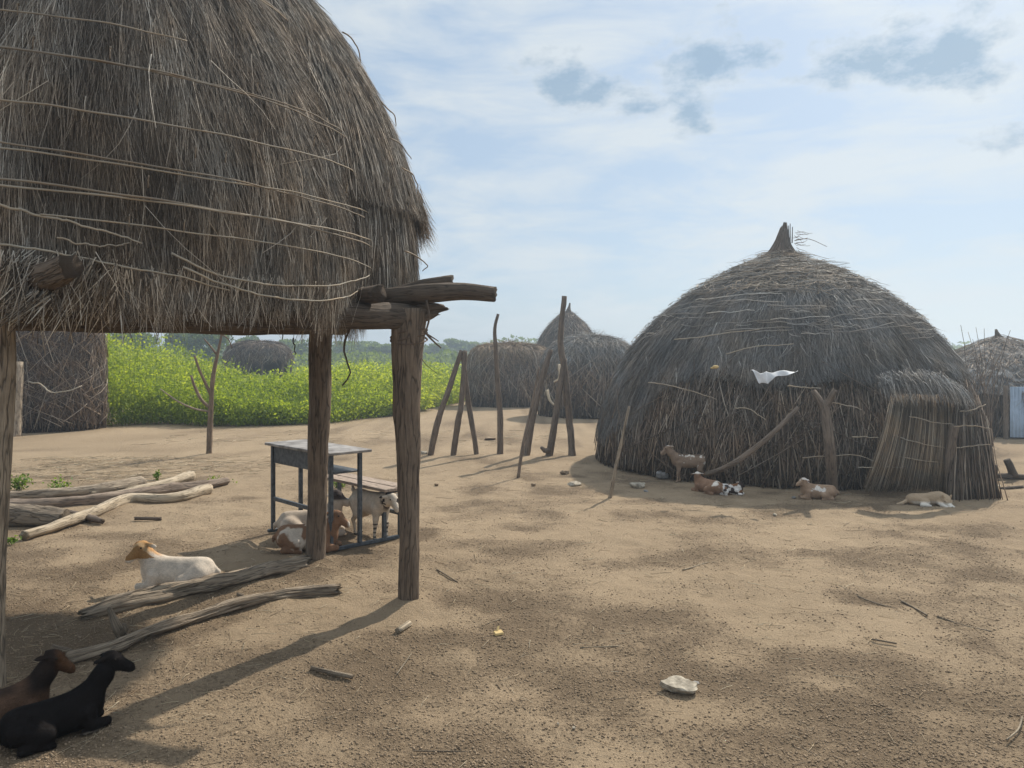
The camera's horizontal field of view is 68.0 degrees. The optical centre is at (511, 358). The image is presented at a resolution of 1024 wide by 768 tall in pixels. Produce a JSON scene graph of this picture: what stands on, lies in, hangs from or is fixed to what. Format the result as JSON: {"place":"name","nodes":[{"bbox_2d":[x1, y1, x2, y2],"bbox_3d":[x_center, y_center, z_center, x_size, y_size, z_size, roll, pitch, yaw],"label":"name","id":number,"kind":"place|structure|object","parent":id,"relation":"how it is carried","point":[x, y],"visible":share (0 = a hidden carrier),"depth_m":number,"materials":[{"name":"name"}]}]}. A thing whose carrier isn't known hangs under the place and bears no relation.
{"place":"outdoors","nodes":[
{"label":"outdoors","id":0,"kind":"place"},
{"bbox_2d":[0,369,1023,767],"bbox_3d":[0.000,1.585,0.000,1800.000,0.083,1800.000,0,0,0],"label":"ground","id":1,"kind":"structure","parent":0,"point":[586,523],"depth_m":4.86,"materials":[{"name":"beige soil"}]},
{"bbox_2d":[7,535,21,544],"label":"weed","id":2,"kind":"object","parent":1,"relation":"on","point":[11,540],"visible":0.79,"depth_m":6.57,"materials":[{"name":"green plant"}]},
{"bbox_2d":[13,361,23,436],"bbox_3d":[-10.225,0.860,15.696,0.214,1.593,0.285,0,0,0],"label":"short post","id":3,"kind":"object","parent":1,"relation":"on","point":[19,401],"visible":0.61,"depth_m":15.64,"materials":[{"name":"beige wood"}]},
{"bbox_2d":[10,473,35,490],"bbox_3d":[-6.013,1.503,9.268,0.403,0.218,0.290,0,0,-19],"label":"weed","id":4,"kind":"object","parent":1,"relation":"on","point":[17,480],"visible":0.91,"depth_m":9.24,"materials":[{"name":"green plant"}]},
{"bbox_2d":[0,648,76,719],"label":"goat","id":5,"kind":"object","parent":1,"relation":"on","point":[34,686],"visible":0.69,"depth_m":3.32},
{"bbox_2d":[8,503,71,526],"bbox_3d":[-4.730,1.509,7.322,0.927,0.260,0.240,0,0,5],"label":"log","id":6,"kind":"object","parent":1,"relation":"on","point":[29,515],"visible":0.62,"depth_m":7.23,"materials":[{"name":"wood"}]},
{"bbox_2d":[42,474,72,488],"bbox_3d":[-5.507,1.509,9.250,0.347,0.207,0.335,0,0,0],"label":"weed","id":7,"kind":"object","parent":1,"relation":"on","point":[56,485],"visible":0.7,"depth_m":9.24,"materials":[{"name":"green plant"}]},
{"bbox_2d":[15,331,110,432],"bbox_3d":[-10.367,0.166,17.030,2.514,2.972,2.367,0,0,0],"label":"brushwood pen","id":8,"kind":"object","parent":1,"relation":"on","point":[65,386],"visible":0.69,"depth_m":16.48,"materials":[{"name":"wood"}]},
{"bbox_2d":[0,650,135,758],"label":"goat","id":9,"kind":"object","parent":1,"relation":"on","point":[33,728],"visible":1,"depth_m":3.18},
{"bbox_2d":[10,476,146,498],"bbox_3d":[-5.001,1.525,8.765,1.469,0.186,0.345,0,0,-38],"label":"log","id":10,"kind":"object","parent":1,"relation":"on","point":[110,486],"visible":0.59,"depth_m":8.66,"materials":[{"name":"brown wood"}]},
{"bbox_2d":[70,510,104,523],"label":"log","id":11,"kind":"object","parent":1,"relation":"on","point":[93,518],"visible":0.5,"depth_m":7.41,"materials":[{"name":"brown wood"}]},
{"bbox_2d":[19,484,212,539],"bbox_3d":[-4.153,1.562,7.928,0.561,0.159,2.452,0,0,19],"label":"log","id":12,"kind":"object","parent":1,"relation":"on","point":[103,508],"visible":0.94,"depth_m":8.04,"materials":[{"name":"brown wood"}]},
{"bbox_2d":[10,477,229,506],"bbox_3d":[-4.414,1.542,8.670,2.507,0.160,0.524,0,0,-40],"label":"log","id":13,"kind":"object","parent":1,"relation":"on","point":[99,498],"visible":0.62,"depth_m":8.34,"materials":[{"name":"wood"}]},
{"bbox_2d":[89,482,172,494],"bbox_3d":[-4.513,1.567,9.042,0.974,0.103,0.153,0,0,-42],"label":"log","id":14,"kind":"object","parent":1,"relation":"on","point":[92,492],"visible":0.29,"depth_m":8.73,"materials":[{"name":"brown wood"}]},
{"bbox_2d":[108,333,182,357],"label":"bush","id":15,"kind":"object","parent":1,"relation":"on","point":[145,337],"visible":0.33,"depth_m":54.69,"materials":[{"name":"green plant"}]},
{"bbox_2d":[134,517,161,519],"bbox_3d":[-3.599,1.583,7.512,0.272,0.038,0.035,0,0,0],"label":"stick","id":16,"kind":"object","parent":1,"relation":"on","point":[148,518],"visible":1,"depth_m":7.50,"materials":[{"name":"wood"}]},
{"bbox_2d":[111,471,195,491],"bbox_3d":[-4.338,1.544,9.291,0.212,0.152,1.426,0,0,13],"label":"log","id":17,"kind":"object","parent":1,"relation":"on","point":[187,476],"visible":0.46,"depth_m":9.51,"materials":[{"name":"beige wood"}]},
{"bbox_2d":[152,470,160,480],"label":"weed","id":18,"kind":"object","parent":1,"relation":"on","point":[157,474],"visible":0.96,"depth_m":9.95,"materials":[{"name":"green plant"}]},
{"bbox_2d":[124,540,220,589],"bbox_3d":[-2.344,1.435,5.301,0.621,0.348,0.304,0,0,0],"label":"goat","id":19,"kind":"object","parent":1,"relation":"on","point":[156,568],"visible":0.73,"depth_m":5.22},
{"bbox_2d":[164,333,201,359],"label":"bush","id":20,"kind":"object","parent":1,"relation":"on","point":[180,336],"visible":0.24,"depth_m":59.27,"materials":[{"name":"green plant"}]},
{"bbox_2d":[77,555,311,620],"bbox_3d":[-2.087,1.552,5.225,0.171,0.151,1.647,0,0,45],"label":"split log","id":21,"kind":"object","parent":1,"relation":"on","point":[163,593],"visible":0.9,"depth_m":5.08,"materials":[{"name":"wood"}]},
{"bbox_2d":[160,335,231,453],"bbox_3d":[-5.207,0.557,12.607,1.127,2.252,0.266,0,0,-8],"label":"bare sapling","id":22,"kind":"object","parent":1,"relation":"on","point":[209,406],"visible":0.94,"depth_m":12.56,"materials":[{"name":"brown plant"}]},
{"bbox_2d":[50,584,342,662],"bbox_3d":[-1.860,1.545,4.656,0.374,0.275,1.730,0,0,45],"label":"branchy log","id":23,"kind":"object","parent":1,"relation":"on","point":[123,640],"visible":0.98,"depth_m":4.49,"materials":[{"name":"wood"}]},
{"bbox_2d":[182,333,234,364],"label":"bush","id":24,"kind":"object","parent":1,"relation":"on","point":[211,339],"visible":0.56,"depth_m":57.35,"materials":[{"name":"green plant"}]},
{"bbox_2d":[234,335,259,342],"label":"bush","id":25,"kind":"object","parent":1,"relation":"on","point":[246,338],"visible":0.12,"depth_m":74.45,"materials":[{"name":"green plant"}]},
{"bbox_2d":[0,0,496,687],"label":"raised granary","id":26,"kind":"structure","parent":1,"relation":"on","point":[210,166],"depth_m":3.92,"materials":[{"name":"brown wicker"}]},
{"bbox_2d":[221,339,294,377],"bbox_3d":[-12.017,0.358,35.977,3.434,2.592,2.936,0,0,0],"label":"hut","id":27,"kind":"object","parent":1,"relation":"on","point":[264,355],"visible":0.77,"depth_m":35.11,"materials":[{"name":"wicker"}]},
{"bbox_2d":[102,333,464,425],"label":"crop field","id":28,"kind":"structure","parent":1,"relation":"on","point":[138,379],"depth_m":19.85,"materials":[{"name":"green plant"}]},
{"bbox_2d":[279,338,308,365],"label":"bush","id":29,"kind":"object","parent":1,"relation":"on","point":[301,348],"visible":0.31,"depth_m":78.94,"materials":[{"name":"green plant"}]},
{"bbox_2d":[272,510,349,553],"bbox_3d":[-1.673,1.434,6.325,0.650,0.337,0.302,0,0,0],"label":"goat","id":30,"kind":"object","parent":1,"relation":"on","point":[289,538],"visible":0.73,"depth_m":6.25},
{"bbox_2d":[273,489,349,535],"bbox_3d":[-1.799,1.393,6.818,0.659,0.420,0.333,0,0,-20],"label":"goat","id":31,"kind":"object","parent":1,"relation":"on","point":[341,500],"visible":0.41,"depth_m":6.75},
{"bbox_2d":[265,439,398,552],"bbox_3d":[-1.588,1.188,6.881,0.810,0.824,1.188,0,0,-44],"label":"school desk","id":32,"kind":"object","parent":1,"relation":"on","point":[292,453],"visible":0.64,"depth_m":6.67,"materials":[{"name":"white wood"}]},
{"bbox_2d":[310,665,353,678],"bbox_3d":[-0.917,1.588,3.846,0.272,0.027,0.033,0,0,25],"label":"stick","id":33,"kind":"object","parent":1,"relation":"on","point":[333,672],"visible":1,"depth_m":3.83,"materials":[{"name":"wood"}]},
{"bbox_2d":[332,340,377,358],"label":"bush","id":34,"kind":"object","parent":1,"relation":"on","point":[359,345],"visible":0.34,"depth_m":88.51,"materials":[{"name":"green plant"}]},
{"bbox_2d":[348,485,398,538],"bbox_3d":[-1.220,1.386,6.765,0.722,0.438,0.224,0,0,44],"label":"goat","id":35,"kind":"object","parent":1,"relation":"on","point":[376,505],"visible":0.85,"depth_m":6.67},
{"bbox_2d":[362,342,390,358],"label":"bush","id":36,"kind":"object","parent":1,"relation":"on","point":[382,348],"visible":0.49,"depth_m":83.92,"materials":[{"name":"green plant"}]},
{"bbox_2d":[395,620,412,633],"bbox_3d":[-0.642,1.584,4.475,0.045,0.043,0.146,0,0,24],"label":"wood chip","id":37,"kind":"object","parent":1,"relation":"on","point":[403,626],"visible":1,"depth_m":4.46,"materials":[{"name":"beige wood"}]},
{"bbox_2d":[396,653,411,674],"bbox_3d":[-0.564,1.597,3.976,0.007,0.006,0.279,0,0,8],"label":"twig","id":38,"kind":"object","parent":1,"relation":"on","point":[403,664],"visible":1,"depth_m":3.95,"materials":[{"name":"wood"}]},
{"bbox_2d":[423,343,448,361],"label":"bush","id":39,"kind":"object","parent":1,"relation":"on","point":[431,348],"visible":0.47,"depth_m":88.86,"materials":[{"name":"green plant"}]},
{"bbox_2d":[412,750,466,751],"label":"twig","id":40,"kind":"object","parent":1,"relation":"on","point":[436,750],"visible":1,"depth_m":3.09,"materials":[{"name":"wood"}]},
{"bbox_2d":[436,569,457,581],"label":"twig","id":41,"kind":"object","parent":1,"relation":"on","point":[447,575],"visible":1,"depth_m":5.57,"materials":[{"name":"brown wood"}]},
{"bbox_2d":[428,350,478,455],"bbox_3d":[-0.955,0.760,12.552,0.874,1.802,0.312,0,0,-23],"label":"pole tripod","id":42,"kind":"object","parent":1,"relation":"on","point":[464,392],"visible":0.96,"depth_m":12.49,"materials":[{"name":"brown wood"}]},
{"bbox_2d":[443,338,478,353],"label":"acacia tree","id":43,"kind":"object","parent":1,"relation":"on","point":[457,345],"visible":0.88,"depth_m":93.65,"materials":[{"name":"green plant"}]},
{"bbox_2d":[493,626,503,635],"bbox_3d":[-0.080,1.579,4.399,0.050,0.039,0.059,0,0,-17],"label":"yellow chip","id":44,"kind":"object","parent":1,"relation":"on","point":[497,632],"visible":1,"depth_m":4.38,"materials":[{"name":"yellow wood"}]},
{"bbox_2d":[493,314,503,453],"bbox_3d":[-0.230,0.452,12.706,0.178,2.402,0.125,0,0,0],"label":"upright pole","id":45,"kind":"object","parent":1,"relation":"on","point":[500,443],"visible":0.98,"depth_m":12.66,"materials":[{"name":"brown wood"}]},
{"bbox_2d":[465,338,546,407],"bbox_3d":[-0.124,0.462,26.008,3.231,2.381,2.860,0,0,0],"label":"brush hut","id":46,"kind":"object","parent":1,"relation":"on","point":[518,361],"visible":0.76,"depth_m":24.85,"materials":[{"name":"grey wicker"}]},
{"bbox_2d":[0,461,1023,767],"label":"dung pellets","id":47,"kind":"object","parent":1,"relation":"on","point":[512,701],"visible":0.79,"depth_m":3.69},
{"bbox_2d":[517,367,539,477],"bbox_3d":[0.229,0.879,10.365,0.430,1.528,0.049,0,0,-40],"label":"thin stick","id":48,"kind":"object","parent":1,"relation":"on","point":[523,441],"visible":0.96,"depth_m":10.32,"materials":[{"name":"brown wood"}]},
{"bbox_2d":[113,335,969,366],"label":"distant scrub","id":49,"kind":"object","parent":1,"relation":"on","point":[450,358],"visible":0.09,"depth_m":66.30,"materials":[{"name":"green plant"}]},
{"bbox_2d":[523,296,575,455],"bbox_3d":[0.602,0.312,12.531,0.866,2.698,0.396,0,0,-15],"label":"pole tripod","id":50,"kind":"object","parent":1,"relation":"on","point":[563,382],"visible":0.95,"depth_m":12.54,"materials":[{"name":"brown wood"}]},
{"bbox_2d":[546,390,553,404],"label":"curved branch","id":51,"kind":"object","parent":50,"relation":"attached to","point":[548,397],"visible":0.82,"depth_m":19.30,"materials":[{"name":"beige wood"}]},
{"bbox_2d":[553,364,559,382],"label":"curved branch","id":52,"kind":"object","parent":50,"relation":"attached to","point":[556,380],"visible":0.67,"depth_m":19.22,"materials":[{"name":"beige wood"}]},
{"bbox_2d":[560,470,568,473],"bbox_3d":[0.720,1.581,10.466,0.125,0.082,0.084,0,0,-23],"label":"clod","id":53,"kind":"object","parent":1,"relation":"on","point":[564,472],"visible":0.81,"depth_m":10.44,"materials":[{"name":"brown soil"}]},
{"bbox_2d":[536,303,593,348],"bbox_3d":[2.258,-0.311,30.972,2.964,3.922,2.920,0,0,0],"label":"thatched hut","id":54,"kind":"object","parent":1,"relation":"on","point":[572,321],"visible":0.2,"depth_m":30.39,"materials":[{"name":"grey wicker"}]},
{"bbox_2d":[567,481,580,485],"bbox_3d":[0.788,1.588,9.627,0.188,0.051,0.183,0,0,-38],"label":"stone","id":55,"kind":"object","parent":1,"relation":"on","point":[574,483],"visible":1,"depth_m":9.58,"materials":[{"name":"beige stone"}]},
{"bbox_2d":[537,329,630,418],"bbox_3d":[2.207,0.403,21.407,3.105,2.503,2.917,0,0,0],"label":"brush hut","id":56,"kind":"object","parent":1,"relation":"on","point":[592,360],"visible":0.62,"depth_m":20.26,"materials":[{"name":"grey wicker"}]},
{"bbox_2d":[580,645,621,647],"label":"twig","id":57,"kind":"object","parent":1,"relation":"on","point":[602,646],"visible":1,"depth_m":4.21,"materials":[{"name":"wood"}]},
{"bbox_2d":[608,406,629,497],"bbox_3d":[1.242,1.099,8.779,0.304,1.091,0.063,0,0,-22],"label":"thin stick","id":58,"kind":"object","parent":1,"relation":"on","point":[611,489],"visible":0.94,"depth_m":8.74,"materials":[{"name":"brown wood"}]},
{"bbox_2d":[629,482,645,488],"bbox_3d":[1.552,1.581,9.357,0.208,0.104,0.220,0,0,0],"label":"stone","id":59,"kind":"object","parent":1,"relation":"on","point":[637,485],"visible":0.77,"depth_m":9.28,"materials":[{"name":"grey stone"}]},
{"bbox_2d":[656,471,668,478],"bbox_3d":[2.006,1.558,10.175,0.168,0.102,0.183,0,0,0],"label":"stone","id":60,"kind":"object","parent":1,"relation":"on","point":[661,475],"visible":1,"depth_m":10.11,"materials":[{"name":"grey stone"}]},
{"bbox_2d":[659,675,697,693],"bbox_3d":[0.812,1.579,3.633,0.138,0.070,0.171,0,0,-44],"label":"stone","id":61,"kind":"object","parent":1,"relation":"on","point":[677,684],"visible":0.92,"depth_m":3.61,"materials":[{"name":"white stone"}]},
{"bbox_2d":[660,445,706,482],"bbox_3d":[2.238,1.366,9.813,0.625,0.477,0.209,0,0,0],"label":"goat","id":62,"kind":"object","parent":1,"relation":"on","point":[680,461],"visible":0.95,"depth_m":9.77},
{"bbox_2d":[682,562,708,570],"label":"twig","id":63,"kind":"object","parent":1,"relation":"on","point":[695,566],"visible":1,"depth_m":5.82,"materials":[{"name":"brown wood"}]},
{"bbox_2d":[691,471,722,494],"bbox_3d":[2.322,1.479,9.001,0.231,0.245,0.444,0,0,-41],"label":"goat","id":64,"kind":"object","parent":1,"relation":"on","point":[706,486],"visible":0.99,"depth_m":8.94},
{"bbox_2d":[719,481,744,495],"bbox_3d":[2.550,1.520,8.906,0.331,0.164,0.176,0,0,23],"label":"goat","id":65,"kind":"object","parent":1,"relation":"on","point":[736,488],"visible":0.91,"depth_m":8.85},
{"bbox_2d":[702,406,799,476],"bbox_3d":[2.659,1.087,9.344,0.738,1.042,1.493,0,0,-39],"label":"leaning branch","id":66,"kind":"object","parent":1,"relation":"on","point":[761,442],"visible":0.85,"depth_m":8.85,"materials":[{"name":"wood"}]},
{"bbox_2d":[594,222,1007,501],"bbox_3d":[4.098,-0.212,11.426,5.609,3.801,5.956,0,0,0],"label":"thatched hut","id":67,"kind":"object","parent":1,"relation":"on","point":[877,389],"visible":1,"depth_m":9.75,"materials":[{"name":"wicker"}]},
{"bbox_2d":[752,370,796,383],"bbox_3d":[3.053,0.214,8.840,0.522,0.162,0.162,0,0,17],"label":"white sheet","id":68,"kind":"object","parent":67,"relation":"on","point":[766,377],"visible":1,"depth_m":8.85,"materials":[{"name":"white fabric"}]},
{"bbox_2d":[796,477,838,499],"bbox_3d":[3.460,1.478,8.620,0.485,0.249,0.234,0,0,0],"label":"goat","id":69,"kind":"object","parent":1,"relation":"on","point":[809,491],"visible":1,"depth_m":8.58},
{"bbox_2d":[839,585,897,608],"bbox_3d":[2.352,1.596,5.080,0.063,0.011,0.542,0,0,-17],"label":"twig","id":70,"kind":"object","parent":1,"relation":"on","point":[869,600],"visible":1,"depth_m":4.98,"materials":[{"name":"brown wood"}]},
{"bbox_2d":[871,638,896,643],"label":"twig","id":71,"kind":"object","parent":1,"relation":"on","point":[884,641],"visible":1,"depth_m":4.28,"materials":[{"name":"wood"}]},
{"bbox_2d":[900,600,927,615],"bbox_3d":[2.571,1.595,4.857,0.016,0.012,0.294,0,0,-3],"label":"twig","id":72,"kind":"object","parent":1,"relation":"on","point":[915,608],"visible":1,"depth_m":4.85,"materials":[{"name":"wood"}]},
{"bbox_2d":[896,491,954,506],"bbox_3d":[4.484,1.529,8.260,0.566,0.169,0.242,0,0,21],"label":"dog","id":73,"kind":"object","parent":1,"relation":"on","point":[939,498],"visible":0.96,"depth_m":8.21},
{"bbox_2d":[936,615,991,631],"bbox_3d":[2.706,1.596,4.562,0.039,0.010,0.324,0,0,-33],"label":"twig","id":74,"kind":"object","parent":1,"relation":"on","point":[960,623],"visible":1,"depth_m":4.57,"materials":[{"name":"brown wood"}]},
{"bbox_2d":[961,328,1010,445],"bbox_3d":[8.563,0.512,13.892,1.125,2.230,0.666,0,0,0],"label":"dry bush","id":75,"kind":"object","parent":1,"relation":"on","point":[987,403],"visible":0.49,"depth_m":13.85,"materials":[{"name":"brown plant"}]},
{"bbox_2d":[954,329,1023,438],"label":"thatched hut","id":76,"kind":"object","parent":1,"relation":"on","point":[1012,426],"visible":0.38,"depth_m":15.58,"materials":[{"name":"plant"}]},
{"bbox_2d":[1010,387,1023,437],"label":"tin door","id":77,"kind":"structure","parent":76,"relation":"in","point":[1016,413],"depth_m":15.09,"materials":[{"name":"metal"}]},
{"bbox_2d":[996,458,1023,478],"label":"wooden fork","id":78,"kind":"object","parent":1,"relation":"on","point":[1012,473],"visible":0.72,"depth_m":10.00,"materials":[{"name":"wood"}]},
{"bbox_2d":[1000,485,1023,489],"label":"flat stick","id":79,"kind":"object","parent":1,"relation":"on","point":[1014,487],"visible":0.94,"depth_m":9.26,"materials":[{"name":"wood"}]},
{"bbox_2d":[1005,716,1022,740],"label":"twig","id":80,"kind":"object","parent":1,"relation":"on","point":[1015,732],"visible":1,"depth_m":3.25,"materials":[{"name":"beige wood"}]},
{"bbox_2d":[111,0,1023,347],"label":"sky","id":81,"kind":"structure","parent":0,"point":[613,158],"materials":[{"name":"blue"}]}
]}

